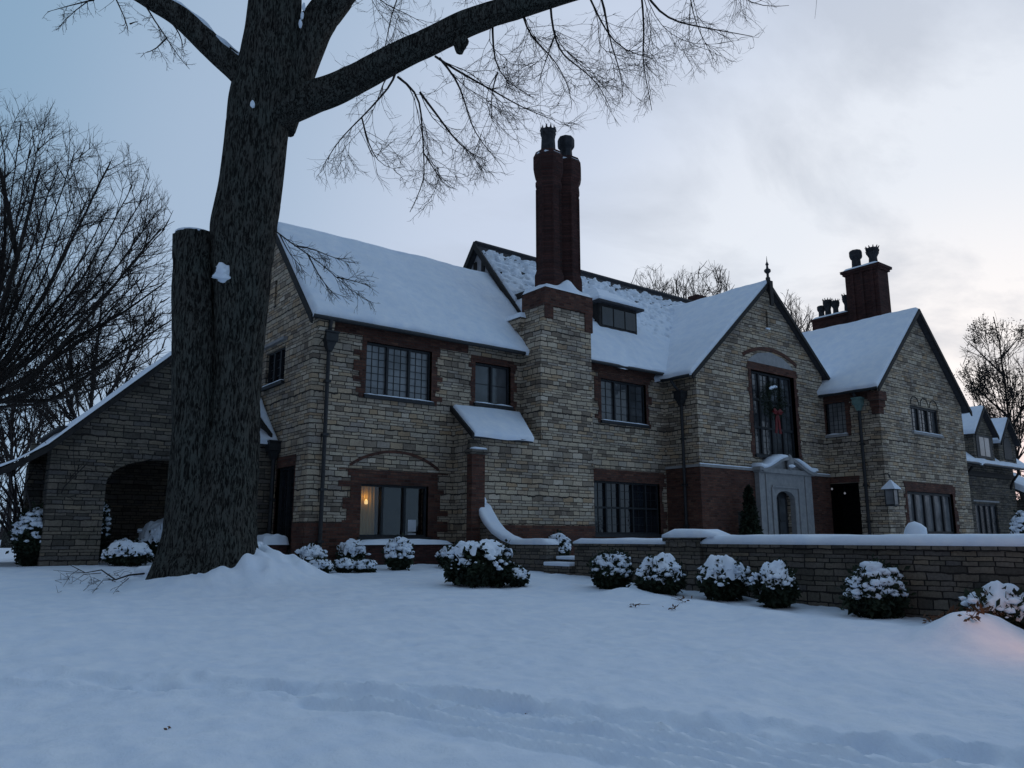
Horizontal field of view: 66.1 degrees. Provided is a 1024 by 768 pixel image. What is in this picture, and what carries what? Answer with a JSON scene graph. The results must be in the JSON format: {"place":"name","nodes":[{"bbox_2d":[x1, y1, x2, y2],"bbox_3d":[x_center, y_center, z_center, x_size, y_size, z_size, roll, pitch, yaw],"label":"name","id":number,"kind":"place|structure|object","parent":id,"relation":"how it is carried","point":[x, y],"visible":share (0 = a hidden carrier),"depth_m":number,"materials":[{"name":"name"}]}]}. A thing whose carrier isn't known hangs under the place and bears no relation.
{"place":"outdoors","nodes":[
{"label":"outdoors","id":0,"kind":"place"},
{"bbox_2d":[0,540,1023,767],"bbox_3d":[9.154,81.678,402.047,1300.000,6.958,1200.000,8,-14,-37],"label":"snow ground","id":1,"kind":"structure","parent":0,"point":[265,656],"depth_m":7.40,"materials":[{"name":"white snow"}]},
{"bbox_2d":[5,502,43,566],"bbox_3d":[-11.201,3.568,18.526,1.172,1.586,1.020,8,-14,-37],"label":"evergreen shrub","id":2,"kind":"object","parent":1,"relation":"on","point":[25,535],"visible":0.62,"depth_m":18.24,"materials":[{"name":"green plant"}]},
{"bbox_2d":[0,333,59,547],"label":"bare tree","id":3,"kind":"object","parent":1,"relation":"on","point":[11,433],"visible":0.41,"depth_m":49.82,"materials":[{"name":"brown plant"}]},
{"bbox_2d":[0,432,116,565],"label":"twiggy shrub","id":4,"kind":"object","parent":1,"relation":"on","point":[15,510],"visible":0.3,"depth_m":18.87,"materials":[{"name":"brown plant"}]},
{"bbox_2d":[0,88,173,428],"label":"bare tree","id":5,"kind":"object","parent":1,"relation":"on","point":[13,291],"visible":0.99,"depth_m":34.80,"materials":[{"name":"brown plant"}]},
{"bbox_2d":[9,270,171,432],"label":"bare tree","id":6,"kind":"object","parent":1,"relation":"on","point":[89,404],"visible":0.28,"depth_m":44.58,"materials":[{"name":"brown plant"}]},
{"bbox_2d":[54,565,144,593],"bbox_3d":[-7.858,3.668,14.948,1.451,0.314,5.350,6,-13,-30],"label":"fallen branch","id":7,"kind":"object","parent":1,"relation":"on","point":[113,578],"visible":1,"depth_m":14.62,"materials":[{"name":"brown wood"}]},
{"bbox_2d":[98,500,114,562],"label":"evergreen shrub","id":8,"kind":"object","parent":1,"relation":"on","point":[107,519],"visible":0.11,"depth_m":19.96,"materials":[{"name":"green plant"}]},
{"bbox_2d":[100,538,153,566],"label":"evergreen shrub","id":9,"kind":"object","parent":1,"relation":"on","point":[126,553],"visible":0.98,"depth_m":17.89,"materials":[{"name":"white plant"}]},
{"bbox_2d":[134,518,163,561],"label":"evergreen shrub","id":10,"kind":"object","parent":1,"relation":"on","point":[150,532],"visible":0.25,"depth_m":20.81,"materials":[{"name":"white plant"}]},
{"bbox_2d":[257,534,288,554],"bbox_3d":[-6.196,4.436,20.131,0.720,1.203,0.810,8,-14,-37],"label":"planter box","id":11,"kind":"object","parent":1,"relation":"on","point":[279,542],"visible":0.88,"depth_m":19.95,"materials":[{"name":"brick"}]},
{"bbox_2d":[294,542,327,562],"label":"evergreen shrub","id":12,"kind":"object","parent":1,"relation":"on","point":[309,552],"visible":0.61,"depth_m":18.40,"materials":[{"name":"white plant"}]},
{"bbox_2d":[309,557,336,572],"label":"evergreen shrub","id":13,"kind":"object","parent":1,"relation":"on","point":[324,564],"visible":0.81,"depth_m":17.52,"materials":[{"name":"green plant"}]},
{"bbox_2d":[333,555,355,572],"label":"evergreen shrub","id":14,"kind":"object","parent":1,"relation":"on","point":[344,564],"visible":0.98,"depth_m":17.80,"materials":[{"name":"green plant"}]},
{"bbox_2d":[336,538,370,559],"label":"evergreen shrub","id":15,"kind":"object","parent":1,"relation":"on","point":[350,547],"visible":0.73,"depth_m":19.60,"materials":[{"name":"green plant"}]},
{"bbox_2d":[353,557,377,572],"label":"evergreen shrub","id":16,"kind":"object","parent":1,"relation":"on","point":[364,565],"visible":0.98,"depth_m":17.91,"materials":[{"name":"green plant"}]},
{"bbox_2d":[381,533,415,570],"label":"evergreen shrub","id":17,"kind":"object","parent":1,"relation":"on","point":[399,552],"visible":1,"depth_m":18.66,"materials":[{"name":"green plant"}]},
{"bbox_2d":[358,539,451,564],"bbox_3d":[-2.914,4.617,20.717,2.820,1.072,0.760,8,-14,-37],"label":"planter box","id":18,"kind":"object","parent":1,"relation":"on","point":[426,550],"visible":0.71,"depth_m":20.68,"materials":[{"name":"brick"}]},
{"bbox_2d":[42,0,816,579],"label":"great tree","id":19,"kind":"object","parent":1,"relation":"on","point":[224,264],"visible":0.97,"depth_m":15.89,"materials":[{"name":"brown plant"}]},
{"bbox_2d":[435,544,453,566],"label":"evergreen shrub","id":20,"kind":"object","parent":1,"relation":"on","point":[441,554],"visible":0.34,"depth_m":19.58,"materials":[{"name":"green plant"}]},
{"bbox_2d":[441,539,519,588],"bbox_3d":[-0.640,3.639,15.944,1.550,0.996,1.316,8,-14,-37],"label":"evergreen shrub","id":21,"kind":"object","parent":1,"relation":"on","point":[484,562],"visible":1,"depth_m":15.59,"materials":[{"name":"green plant"}]},
{"bbox_2d":[0,123,974,565],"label":"manor house","id":22,"kind":"structure","parent":1,"relation":"on","point":[548,389],"depth_m":24.86,"materials":[{"name":"stone"}]},
{"bbox_2d":[261,347,285,391],"bbox_3d":[-6.768,-0.440,22.603,0.280,1.120,1.570,8,-14,-37],"label":"window","id":23,"kind":"structure","parent":22,"relation":"in","point":[277,358],"depth_m":22.76,"materials":[{"name":"black glass"}]},
{"bbox_2d":[273,454,295,553],"bbox_3d":[-5.959,3.192,20.928,0.400,2.550,1.360,8,-14,-37],"label":"door","id":24,"kind":"structure","parent":22,"relation":"in","point":[286,480],"depth_m":21.17,"materials":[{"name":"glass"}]},
{"bbox_2d":[338,468,447,540],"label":"window","id":25,"kind":"structure","parent":22,"relation":"in","point":[361,520],"depth_m":21.41,"materials":[{"name":"clear glass"}]},
{"bbox_2d":[353,335,442,405],"bbox_3d":[-3.210,-0.338,22.133,2.830,1.740,0.400,8,-14,-37],"label":"window","id":26,"kind":"structure","parent":22,"relation":"in","point":[388,372],"depth_m":22.13,"materials":[{"name":"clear glass"}]},
{"bbox_2d":[468,354,516,410],"bbox_3d":[-0.643,-0.012,24.091,1.820,1.550,0.400,8,-14,-37],"label":"window","id":27,"kind":"structure","parent":22,"relation":"in","point":[489,384],"depth_m":24.12,"materials":[{"name":"grey glass"}]},
{"bbox_2d":[594,370,651,428],"bbox_3d":[3.836,0.592,27.500,2.820,1.770,0.400,8,-14,-37],"label":"window","id":28,"kind":"structure","parent":22,"relation":"in","point":[620,402],"depth_m":27.53,"materials":[{"name":"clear glass"}]},
{"bbox_2d":[593,468,667,536],"bbox_3d":[3.887,4.157,26.845,3.870,2.380,0.400,8,-14,-37],"label":"window","id":29,"kind":"structure","parent":22,"relation":"in","point":[621,509],"depth_m":26.92,"materials":[{"name":"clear glass"}]},
{"bbox_2d":[758,380,787,433],"bbox_3d":[9.999,0.857,30.052,1.593,2.110,0.558,8,-14,-37],"label":"christmas wreath","id":30,"kind":"object","parent":22,"relation":"hanging from","point":[777,411],"visible":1,"depth_m":29.93,"materials":[{"name":"green plant"}]},
{"bbox_2d":[746,361,802,460],"bbox_3d":[10.054,1.103,30.366,3.300,3.625,0.400,8,-14,-37],"label":"window","id":31,"kind":"structure","parent":22,"relation":"in","point":[765,442],"depth_m":30.42,"materials":[{"name":"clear glass"}]},
{"bbox_2d":[751,454,817,534],"bbox_3d":[10.314,4.830,29.495,3.700,4.415,0.700,8,-14,-37],"label":"doorway","id":32,"kind":"structure","parent":22,"relation":"in","point":[776,473],"depth_m":29.68,"materials":[{"name":"stone"}]},
{"bbox_2d":[823,395,851,437],"bbox_3d":[13.262,1.347,32.104,0.400,1.650,1.410,8,-14,-37],"label":"window","id":33,"kind":"structure","parent":22,"relation":"in","point":[838,416],"depth_m":32.09,"materials":[{"name":"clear glass"}]},
{"bbox_2d":[881,472,900,505],"bbox_3d":[14.204,3.946,29.604,0.500,1.278,0.603,8,-14,-37],"label":"wall lantern","id":34,"kind":"object","parent":22,"relation":"attached to","point":[890,487],"depth_m":29.43,"materials":[{"name":"grey glass"}]},
{"bbox_2d":[910,405,943,437],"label":"window","id":35,"kind":"structure","parent":22,"relation":"in","point":[923,420],"depth_m":33.03,"materials":[{"name":"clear glass"}]},
{"bbox_2d":[903,481,960,533],"bbox_3d":[17.003,5.184,32.130,4.650,2.230,0.322,8,-14,-37],"label":"window","id":36,"kind":"structure","parent":22,"relation":"in","point":[932,509],"depth_m":32.27,"materials":[{"name":"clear glass"}]},
{"bbox_2d":[0,429,1023,539],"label":"distant wood","id":37,"kind":"object","parent":1,"relation":"on","point":[17,499],"depth_m":87.58,"materials":[{"name":"grey plant"}]},
{"bbox_2d":[506,563,530,586],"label":"evergreen shrub","id":38,"kind":"object","parent":1,"relation":"on","point":[522,574],"visible":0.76,"depth_m":15.81,"materials":[{"name":"green plant"}]},
{"bbox_2d":[479,498,558,571],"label":"swept wall","id":39,"kind":"structure","parent":1,"relation":"on","point":[533,554],"depth_m":19.90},
{"bbox_2d":[543,556,574,574],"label":"stone steps","id":40,"kind":"structure","parent":1,"relation":"on","point":[563,565],"depth_m":18.65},
{"bbox_2d":[547,529,572,555],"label":"evergreen shrub","id":41,"kind":"object","parent":1,"relation":"on","point":[563,541],"visible":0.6,"depth_m":21.43,"materials":[{"name":"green plant"}]},
{"bbox_2d":[586,547,634,589],"bbox_3d":[1.929,3.618,15.257,0.903,0.945,0.951,-5,-12,25],"label":"evergreen shrub","id":42,"kind":"object","parent":1,"relation":"on","point":[611,569],"visible":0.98,"depth_m":15.03,"materials":[{"name":"green plant"}]},
{"bbox_2d":[572,538,666,579],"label":"gate wall","id":43,"kind":"structure","parent":1,"relation":"on","point":[638,549],"depth_m":17.31,"materials":[{"name":"grey stone"}]},
{"bbox_2d":[631,264,672,293],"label":"bare tree","id":44,"kind":"object","parent":1,"relation":"on","point":[665,287],"visible":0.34,"depth_m":55.78,"materials":[{"name":"brown plant"}]},
{"bbox_2d":[632,552,688,595],"bbox_3d":[2.768,3.580,14.680,1.108,0.892,0.982,8,-14,-37],"label":"evergreen shrub","id":45,"kind":"object","parent":1,"relation":"on","point":[662,573],"visible":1,"depth_m":14.40,"materials":[{"name":"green plant"}]},
{"bbox_2d":[662,529,730,590],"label":"stone pier","id":46,"kind":"structure","parent":1,"relation":"on","point":[684,546],"depth_m":15.57,"materials":[{"name":"grey stone"}]},
{"bbox_2d":[663,261,733,298],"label":"bare tree","id":47,"kind":"object","parent":1,"relation":"on","point":[719,277],"visible":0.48,"depth_m":50.17,"materials":[{"name":"grey plant"}]},
{"bbox_2d":[694,555,751,601],"bbox_3d":[3.799,3.517,14.148,1.192,0.892,0.998,8,-14,-37],"label":"evergreen shrub","id":48,"kind":"object","parent":1,"relation":"on","point":[723,578],"visible":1,"depth_m":13.84,"materials":[{"name":"green plant"}]},
{"bbox_2d":[738,484,763,534],"bbox_3d":[8.277,4.765,27.325,1.010,2.611,1.033,4,-12,-18],"label":"potted conifer","id":49,"kind":"object","parent":1,"relation":"on","point":[749,521],"visible":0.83,"depth_m":27.25,"materials":[{"name":"green plant"}]},
{"bbox_2d":[748,557,801,608],"bbox_3d":[4.400,3.378,13.234,0.919,0.932,0.847,8,-14,-37],"label":"evergreen shrub","id":50,"kind":"object","parent":1,"relation":"on","point":[774,584],"visible":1,"depth_m":13.03,"materials":[{"name":"green plant"}]},
{"bbox_2d":[782,292,813,331],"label":"bare tree","id":51,"kind":"object","parent":1,"relation":"on","point":[797,320],"visible":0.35,"depth_m":51.34,"materials":[{"name":"grey plant"}]},
{"bbox_2d":[700,534,1023,619],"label":"terrace wall","id":52,"kind":"structure","parent":1,"relation":"on","point":[943,572],"depth_m":12.36,"materials":[{"name":"grey stone"}]},
{"bbox_2d":[904,521,926,533],"bbox_3d":[10.579,4.256,20.564,0.600,1.322,0.589,8,-14,-37],"label":"snow mound","id":53,"kind":"object","parent":52,"relation":"on","point":[914,527],"visible":0.21,"depth_m":20.46,"materials":[{"name":"white snow"}]},
{"bbox_2d":[833,553,916,618],"bbox_3d":[5.587,3.154,12.160,1.221,1.073,1.088,8,-14,-37],"label":"evergreen shrub","id":54,"kind":"object","parent":1,"relation":"on","point":[874,588],"visible":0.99,"depth_m":11.89,"materials":[{"name":"green plant"}]},
{"bbox_2d":[922,604,958,622],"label":"dead leaves","id":55,"kind":"object","parent":1,"relation":"on","point":[950,610],"visible":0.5,"depth_m":10.22,"materials":[{"name":"brown plant"}]},
{"bbox_2d":[957,601,1003,621],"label":"dead leaves","id":56,"kind":"object","parent":1,"relation":"on","point":[981,610],"visible":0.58,"depth_m":9.97,"materials":[{"name":"brown plant"}]},
{"bbox_2d":[953,580,1023,628],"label":"evergreen shrub","id":57,"kind":"object","parent":1,"relation":"on","point":[1007,599],"visible":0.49,"depth_m":10.42,"materials":[{"name":"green plant"}]},
{"bbox_2d":[954,313,1023,499],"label":"bare tree","id":58,"kind":"object","parent":1,"relation":"on","point":[980,388],"visible":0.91,"depth_m":46.59,"materials":[{"name":"brown plant"}]},
{"bbox_2d":[962,405,1023,533],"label":"dormered cottage","id":59,"kind":"structure","parent":1,"relation":"on","point":[991,444],"depth_m":38.30,"materials":[{"name":"beige stone"}]},
{"bbox_2d":[972,500,998,533],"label":"window","id":60,"kind":"structure","parent":59,"relation":"in","point":[986,514],"depth_m":37.97,"materials":[{"name":"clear glass"}]},
{"bbox_2d":[1008,499,1023,533],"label":"evergreen shrub","id":61,"kind":"object","parent":1,"relation":"on","point":[1017,524],"visible":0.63,"depth_m":23.81,"materials":[{"name":"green plant"}]},
{"bbox_2d":[1013,472,1023,510],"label":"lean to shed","id":62,"kind":"object","parent":1,"relation":"on","point":[1019,484],"visible":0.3,"depth_m":40.50,"materials":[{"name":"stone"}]},
{"bbox_2d":[0,0,1023,526],"label":"sky","id":63,"kind":"structure","parent":0,"point":[895,126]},
{"bbox_2d":[668,596,691,609],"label":"dead leaves","id":64,"kind":"object","parent":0,"point":[679,603],"visible":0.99,"depth_m":12.98,"materials":[{"name":"brown plant"}]}
]}

